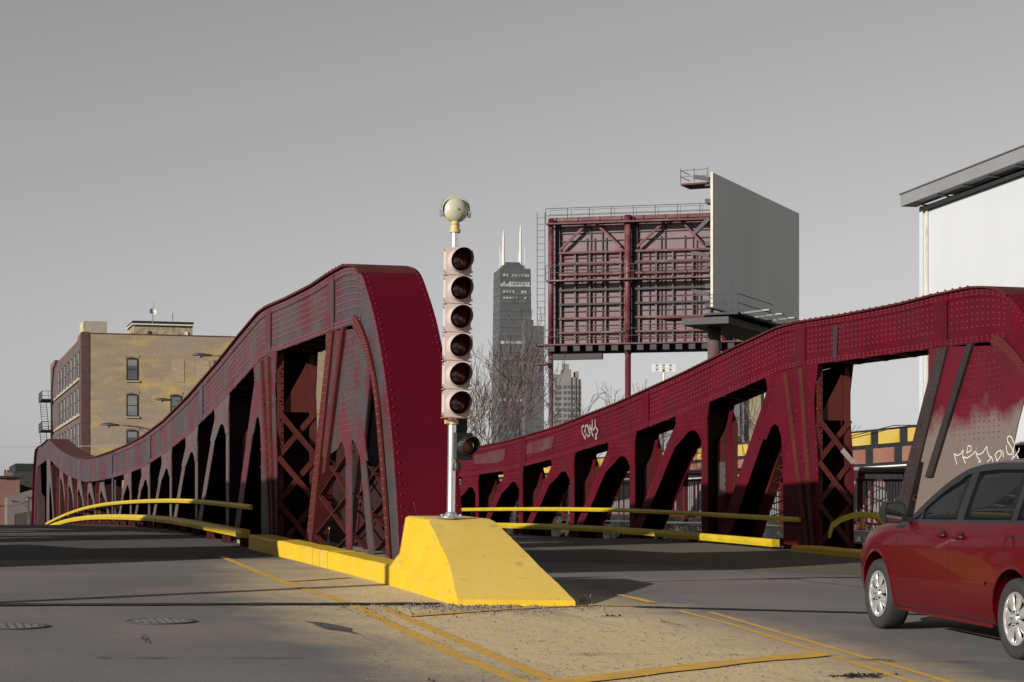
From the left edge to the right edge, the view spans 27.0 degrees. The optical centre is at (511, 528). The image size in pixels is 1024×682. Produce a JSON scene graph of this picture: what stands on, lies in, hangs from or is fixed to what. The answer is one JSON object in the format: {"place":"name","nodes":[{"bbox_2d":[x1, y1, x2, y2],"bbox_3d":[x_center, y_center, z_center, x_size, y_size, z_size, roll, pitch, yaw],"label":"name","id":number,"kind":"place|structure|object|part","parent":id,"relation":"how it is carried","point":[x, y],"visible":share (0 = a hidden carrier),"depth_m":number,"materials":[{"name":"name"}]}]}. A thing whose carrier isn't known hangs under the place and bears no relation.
{"place":"outdoors","nodes":[
{"label":"outdoors","id":0,"kind":"place"},
{"bbox_2d":[8,444,124,446],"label":"overhead wires","id":1,"kind":"object","parent":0,"point":[77,446],"visible":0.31,"depth_m":119.99,"materials":[{"name":"grey metal"}]},
{"bbox_2d":[0,525,286,559],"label":"bridge deck","id":2,"kind":"structure","parent":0,"point":[40,542],"depth_m":39.40,"materials":[{"name":"grey asphalt"}]},
{"bbox_2d":[49,514,249,546],"bbox_3d":[-13.853,0.182,70.149,0.182,1.247,65.500,0,0,-16],"label":"guard rail","id":3,"kind":"object","parent":2,"relation":"on","point":[226,532],"visible":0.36,"depth_m":49.44,"materials":[{"name":"yellow metal"}]},
{"bbox_2d":[237,534,385,557],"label":"median paving","id":4,"kind":"structure","parent":0,"point":[378,553],"depth_m":35.34,"materials":[{"name":"concrete"}]},
{"bbox_2d":[0,557,1023,681],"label":"approach road","id":5,"kind":"structure","parent":0,"point":[258,620],"depth_m":20.20,"materials":[{"name":"grey asphalt"}]},
{"bbox_2d":[0,623,48,629],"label":"manhole cover","id":6,"kind":"object","parent":5,"relation":"on","point":[7,626],"visible":1,"depth_m":20.05,"materials":[{"name":"metal"}]},
{"bbox_2d":[126,618,195,623],"bbox_3d":[-3.429,0.899,20.860,0.680,0.017,0.680,0,2,-16],"label":"manhole cover","id":7,"kind":"object","parent":5,"relation":"on","point":[161,620],"visible":1,"depth_m":20.79,"materials":[{"name":"metal"}]},
{"bbox_2d":[249,535,392,584],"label":"kerb","id":8,"kind":"structure","parent":5,"relation":"on","point":[365,566],"depth_m":31.13,"materials":[{"name":"yellow paint"}]},
{"bbox_2d":[388,516,575,606],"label":"traffic island","id":9,"kind":"structure","parent":5,"relation":"on","point":[478,561],"depth_m":24.69,"materials":[{"name":"yellow paint"}]},
{"bbox_2d":[427,195,479,519],"bbox_3d":[-0.661,-2.095,25.993,0.488,3.968,0.640,0,0,-34],"label":"traffic light","id":10,"kind":"object","parent":9,"relation":"on","point":[458,287],"visible":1,"depth_m":25.93,"materials":[{"name":"metal"}]},
{"bbox_2d":[577,594,590,602],"bbox_3d":[0.795,0.796,24.110,0.217,0.122,0.107,0,0,-21],"label":"weed","id":11,"kind":"object","parent":5,"relation":"on","point":[583,600],"visible":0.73,"depth_m":24.11,"materials":[{"name":"brown plant"}]},
{"bbox_2d":[791,545,861,557],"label":"kerb","id":12,"kind":"structure","parent":5,"relation":"on","point":[833,551],"depth_m":40.22,"materials":[{"name":"yellow paint"}]},
{"bbox_2d":[827,672,897,677],"bbox_3d":[2.687,1.123,16.457,0.335,0.030,0.563,0,0,43],"label":"road debris","id":13,"kind":"object","parent":5,"relation":"on","point":[851,674],"visible":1,"depth_m":16.41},
{"bbox_2d":[861,458,1023,659],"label":"minivan","id":14,"kind":"object","parent":5,"relation":"on","point":[953,549],"visible":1,"depth_m":19.20,"materials":[{"name":"paint"}]},
{"bbox_3d":[4.032,-0.294,19.735,0.160,0.440,0.785,0,2,-12],"label":"side window","id":15,"kind":"part","parent":14,"relation":"part of","materials":[{"name":"black glass"}]},
{"bbox_3d":[4.258,-0.294,18.737,0.173,0.465,0.980,0,2,-12],"label":"side window","id":16,"kind":"part","parent":14,"relation":"part of","materials":[{"name":"black glass"}]},
{"bbox_3d":[4.473,-0.269,17.745,0.163,0.431,0.870,0,2,-12],"label":"side window","id":17,"kind":"part","parent":14,"relation":"part of","materials":[{"name":"black glass"}]},
{"bbox_2d":[0,0,1023,475],"label":"sky","id":18,"kind":"structure","parent":0,"point":[209,162],"materials":[{"name":"grey"}]},
{"bbox_2d":[314,603,870,681],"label":"gravel","id":19,"kind":"structure","parent":0,"point":[475,607],"depth_m":22.48,"materials":[{"name":"beige gravel"}]},
{"bbox_2d":[512,538,863,575],"bbox_3d":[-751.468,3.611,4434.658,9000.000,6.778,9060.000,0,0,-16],"label":"ground","id":20,"kind":"structure","parent":0,"point":[698,553],"depth_m":40.03,"materials":[{"name":"asphalt"}]},
{"bbox_2d":[0,470,24,524],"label":"corner building","id":21,"kind":"structure","parent":20,"relation":"on","point":[9,484],"depth_m":319.92,"materials":[{"name":"red brick"}]},
{"bbox_2d":[5,490,31,524],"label":"shed","id":22,"kind":"structure","parent":20,"relation":"on","point":[17,514],"depth_m":312.52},
{"bbox_2d":[9,463,32,492],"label":"brick block","id":23,"kind":"structure","parent":20,"relation":"on","point":[22,469],"depth_m":330.43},
{"bbox_2d":[31,439,123,524],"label":"bridge truss","id":24,"kind":"object","parent":20,"relation":"on","point":[68,475],"visible":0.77,"depth_m":89.36,"materials":[{"name":"red metal"}]},
{"bbox_2d":[100,423,149,432],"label":"street lamp","id":25,"kind":"object","parent":20,"relation":"on","point":[107,425],"visible":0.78,"depth_m":104.26,"materials":[{"name":"metal"}]},
{"bbox_2d":[192,353,220,357],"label":"street lamp","id":26,"kind":"object","parent":20,"relation":"on","point":[199,355],"visible":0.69,"depth_m":100.22,"materials":[{"name":"metal"}]},
{"bbox_2d":[109,263,461,559],"bbox_3d":[-6.921,-1.341,49.544,0.954,5.683,42.323,0,0,-16],"label":"bridge truss","id":27,"kind":"object","parent":20,"relation":"on","point":[364,466],"visible":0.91,"depth_m":35.56,"materials":[{"name":"red metal"}]},
{"bbox_2d":[45,499,251,524],"bbox_3d":[-13.314,-0.517,69.992,0.062,0.683,60.100,0,0,-16],"label":"guard rail","id":28,"kind":"object","parent":27,"relation":"attached to","point":[225,504],"visible":1,"depth_m":53.90,"materials":[{"name":"yellow metal"}]},
{"bbox_2d":[328,529,646,563],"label":"bridge deck","id":29,"kind":"structure","parent":20,"relation":"on","point":[538,555],"depth_m":37.90,"materials":[{"name":"grey asphalt"}]},
{"bbox_2d":[329,523,779,548],"bbox_3d":[-3.595,0.430,73.663,0.182,1.295,64.400,0,0,-16],"label":"curb","id":30,"kind":"object","parent":29,"relation":"on","point":[628,532],"visible":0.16,"depth_m":49.94,"materials":[{"name":"yellow paint"}]},
{"bbox_2d":[467,353,550,516],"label":"bare tree","id":31,"kind":"object","parent":20,"relation":"on","point":[520,417],"visible":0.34,"depth_m":101.83,"materials":[{"name":"brown plant"}]},
{"bbox_2d":[491,225,530,442],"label":"skyscraper","id":32,"kind":"structure","parent":20,"relation":"on","point":[512,290],"depth_m":2573.24,"materials":[{"name":"grey glass"}]},
{"bbox_2d":[461,331,565,479],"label":"bare tree","id":33,"kind":"object","parent":20,"relation":"on","point":[502,396],"visible":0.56,"depth_m":97.67,"materials":[{"name":"brown plant"}]},
{"bbox_2d":[467,308,565,534],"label":"bare tree","id":34,"kind":"object","parent":20,"relation":"on","point":[516,531],"visible":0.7,"depth_m":106.04,"materials":[{"name":"brown plant"}]},
{"bbox_2d":[460,305,574,484],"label":"bare tree","id":35,"kind":"object","parent":20,"relation":"on","point":[479,397],"visible":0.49,"depth_m":121.21,"materials":[{"name":"brown plant"}]},
{"bbox_2d":[522,320,543,435],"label":"office block","id":36,"kind":"structure","parent":20,"relation":"on","point":[529,327],"depth_m":2292.62,"materials":[{"name":"grey concrete"}]},
{"bbox_2d":[553,364,580,425],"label":"apartment tower","id":37,"kind":"structure","parent":20,"relation":"on","point":[570,385],"depth_m":1893.37,"materials":[{"name":"concrete"}]},
{"bbox_2d":[515,380,671,536],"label":"bare tree","id":38,"kind":"object","parent":20,"relation":"on","point":[568,522],"visible":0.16,"depth_m":112.08,"materials":[{"name":"brown plant"}]},
{"bbox_2d":[535,203,743,427],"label":"billboard","id":39,"kind":"object","parent":20,"relation":"on","point":[615,283],"visible":0.71,"depth_m":148.89,"materials":[{"name":"metal"}]},
{"bbox_2d":[651,364,675,379],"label":"floodlight mast","id":40,"kind":"object","parent":20,"relation":"on","point":[664,369],"visible":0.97,"depth_m":259.76,"materials":[{"name":"metal"}]},
{"bbox_2d":[459,425,916,540],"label":"painted wall","id":41,"kind":"structure","parent":20,"relation":"on","point":[886,447],"depth_m":91.78,"materials":[{"name":"paint"}]},
{"bbox_2d":[659,394,763,450],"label":"tree","id":42,"kind":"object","parent":20,"relation":"on","point":[758,403],"depth_m":151.04,"materials":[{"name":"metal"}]},
{"bbox_2d":[658,167,798,358],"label":"billboard","id":43,"kind":"object","parent":20,"relation":"on","point":[752,265],"visible":0.73,"depth_m":122.67,"materials":[{"name":"metal"}]},
{"bbox_2d":[458,285,1023,548],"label":"bridge truss","id":44,"kind":"object","parent":20,"relation":"on","point":[968,340],"visible":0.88,"depth_m":43.20,"materials":[{"name":"red metal"}]},
{"bbox_2d":[462,507,800,521],"bbox_3d":[-2.794,-0.327,72.124,0.062,0.683,61.800,0,0,-16],"label":"guard rail","id":45,"kind":"object","parent":44,"relation":"attached to","point":[733,515],"visible":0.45,"depth_m":50.85,"materials":[{"name":"yellow metal"}]},
{"bbox_2d":[828,512,886,537],"bbox_3d":[6.671,-0.074,41.058,1.156,0.510,0.115,0,0,0],"label":"guard rail","id":46,"kind":"object","parent":44,"relation":"attached to","point":[846,517],"visible":0.83,"depth_m":41.00,"materials":[{"name":"yellow metal"}]},
{"bbox_2d":[695,393,860,456],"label":"bare tree","id":47,"kind":"object","parent":20,"relation":"on","point":[741,430],"visible":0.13,"depth_m":95.11,"materials":[{"name":"brown plant"}]},
{"bbox_2d":[854,497,876,540],"bbox_3d":[8.921,0.048,52.328,3.949,1.718,2.874,0,0,-31],"label":"brush","id":48,"kind":"object","parent":20,"relation":"on","point":[855,539],"visible":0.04,"depth_m":51.86,"materials":[{"name":"plant"}]},
{"bbox_2d":[855,500,894,540],"bbox_3d":[9.086,0.057,50.192,2.664,1.700,2.420,0,0,-44],"label":"brush","id":49,"kind":"object","parent":20,"relation":"on","point":[872,525],"visible":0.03,"depth_m":50.16,"materials":[{"name":"plant"}]},
{"bbox_2d":[899,145,1023,445],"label":"white building","id":50,"kind":"structure","parent":20,"relation":"on","point":[971,230],"depth_m":51.50,"materials":[{"name":"paint"}]},
{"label":"embankment wall","id":51,"kind":"object","parent":20,"relation":"on","visible":0},
{"bbox_2d":[554,505,628,537],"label":"brush","id":52,"kind":"object","parent":51,"relation":"on","point":[621,525],"visible":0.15,"depth_m":71.93,"materials":[{"name":"plant"}]},
{"bbox_2d":[616,504,700,537],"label":"brush","id":53,"kind":"object","parent":51,"relation":"on","point":[671,526],"visible":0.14,"depth_m":66.05,"materials":[{"name":"brown plant"}]},
{"bbox_2d":[687,508,781,537],"bbox_3d":[6.428,-0.182,59.926,3.584,2.178,2.992,0,0,0],"label":"brush","id":54,"kind":"object","parent":51,"relation":"on","point":[763,533],"visible":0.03,"depth_m":59.79,"materials":[{"name":"plant"}]},
{"bbox_2d":[508,520,870,537],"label":"sidewalk","id":55,"kind":"structure","parent":0,"point":[859,533],"depth_m":51.42,"materials":[{"name":"concrete"}]},
{"bbox_2d":[460,467,905,530],"bbox_3d":[2.274,-0.583,66.253,0.125,2.222,66.121,0,0,-16],"label":"sidewalk railing","id":56,"kind":"object","parent":55,"relation":"on","point":[861,472],"visible":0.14,"depth_m":47.53,"materials":[{"name":"black metal"}]},
{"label":"far road","id":57,"kind":"structure","parent":0,"visible":0},
{"bbox_2d":[0,500,28,524],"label":"street lamp","id":58,"kind":"object","parent":57,"relation":"on","point":[19,504],"visible":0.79,"depth_m":219.94,"materials":[{"name":"metal"}]},
{"bbox_2d":[155,398,181,401],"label":"street lamp","id":59,"kind":"object","parent":57,"relation":"on","point":[162,399],"visible":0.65,"depth_m":118.21,"materials":[{"name":"metal"}]},
{"bbox_2d":[50,321,325,488],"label":"warehouse","id":60,"kind":"structure","parent":57,"relation":"on","point":[101,375],"depth_m":201.79,"materials":[{"name":"beige brick"}]},
{"bbox_2d":[38,360,56,441],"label":"fire escape","id":61,"kind":"object","parent":60,"relation":"attached to","point":[41,428],"visible":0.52,"depth_m":235.42,"materials":[{"name":"black metal"}]},
{"bbox_2d":[57,371,59,395],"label":"window","id":62,"kind":"structure","parent":60,"relation":"in","point":[58,371],"depth_m":227.87,"materials":[{"name":"grey glass"}]},
{"bbox_2d":[57,403,59,427],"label":"window","id":63,"kind":"structure","parent":60,"relation":"in","point":[58,403],"depth_m":227.87,"materials":[{"name":"glass"}]},
{"bbox_2d":[60,368,62,392],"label":"window","id":64,"kind":"structure","parent":60,"relation":"in","point":[61,368],"depth_m":223.28,"materials":[{"name":"glass"}]},
{"bbox_2d":[60,400,62,425],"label":"window","id":65,"kind":"structure","parent":60,"relation":"in","point":[62,400],"depth_m":223.28,"materials":[{"name":"glass"}]},
{"bbox_2d":[63,365,65,390],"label":"window","id":66,"kind":"structure","parent":60,"relation":"in","point":[64,365],"depth_m":219.44,"materials":[{"name":"grey glass"}]},
{"bbox_2d":[63,398,65,423],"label":"window","id":67,"kind":"structure","parent":60,"relation":"in","point":[64,398],"depth_m":219.01,"materials":[{"name":"grey glass"}]},
{"bbox_2d":[66,362,68,387],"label":"window","id":68,"kind":"structure","parent":60,"relation":"in","point":[67,362],"depth_m":214.88,"materials":[{"name":"glass"}]},
{"bbox_2d":[66,395,68,421],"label":"window","id":69,"kind":"structure","parent":60,"relation":"in","point":[68,395],"depth_m":214.83,"materials":[{"name":"grey glass"}]},
{"bbox_2d":[69,358,71,385],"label":"window","id":70,"kind":"structure","parent":60,"relation":"in","point":[71,358],"depth_m":211.70,"materials":[{"name":"glass"}]},
{"bbox_2d":[69,393,71,419],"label":"window","id":71,"kind":"structure","parent":60,"relation":"in","point":[71,393],"depth_m":211.29,"materials":[{"name":"grey glass"}]},
{"bbox_2d":[73,355,75,382],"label":"window","id":72,"kind":"structure","parent":60,"relation":"in","point":[75,355],"depth_m":206.34,"materials":[{"name":"grey glass"}]},
{"bbox_2d":[73,390,75,417],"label":"window","id":73,"kind":"structure","parent":60,"relation":"in","point":[75,390],"depth_m":206.34,"materials":[{"name":"grey glass"}]},
{"bbox_2d":[74,425,75,444],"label":"window","id":74,"kind":"structure","parent":60,"relation":"in","point":[74,425],"depth_m":206.34,"materials":[{"name":"glass"}]},
{"bbox_2d":[76,351,79,379],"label":"window","id":75,"kind":"structure","parent":60,"relation":"in","point":[78,354],"depth_m":203.00,"materials":[{"name":"glass"}]},
{"bbox_2d":[76,387,79,415],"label":"window","id":76,"kind":"structure","parent":60,"relation":"in","point":[78,389],"depth_m":203.00,"materials":[{"name":"grey glass"}]},
{"bbox_2d":[77,423,79,447],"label":"window","id":77,"kind":"structure","parent":60,"relation":"in","point":[78,425],"depth_m":202.95,"materials":[{"name":"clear glass"}]},
{"bbox_2d":[125,357,138,381],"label":"window","id":78,"kind":"structure","parent":60,"relation":"in","point":[131,362],"depth_m":201.22,"materials":[{"name":"glass"}]},
{"bbox_2d":[125,393,138,417],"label":"window","id":79,"kind":"structure","parent":60,"relation":"in","point":[131,399],"depth_m":201.22,"materials":[{"name":"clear glass"}]},
{"bbox_2d":[126,429,137,443],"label":"window","id":80,"kind":"structure","parent":60,"relation":"in","point":[131,434],"depth_m":201.22,"materials":[{"name":"glass"}]},
{"bbox_2d":[150,300,155,323],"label":"satellite dish","id":81,"kind":"object","parent":60,"relation":"on","point":[152,311],"visible":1,"depth_m":196.99,"materials":[{"name":"metal"}]},
{"bbox_2d":[170,394,181,411],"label":"window","id":82,"kind":"structure","parent":60,"relation":"in","point":[173,404],"depth_m":202.35,"materials":[{"name":"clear glass"}]},
{"bbox_2d":[172,360,183,381],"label":"bricked window","id":83,"kind":"structure","parent":60,"relation":"in","point":[177,365],"depth_m":202.45,"materials":[{"name":"brick"}]},
{"bbox_2d":[197,361,209,382],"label":"bricked window","id":84,"kind":"structure","parent":60,"relation":"in","point":[202,366],"depth_m":203.05,"materials":[{"name":"brick"}]}
]}

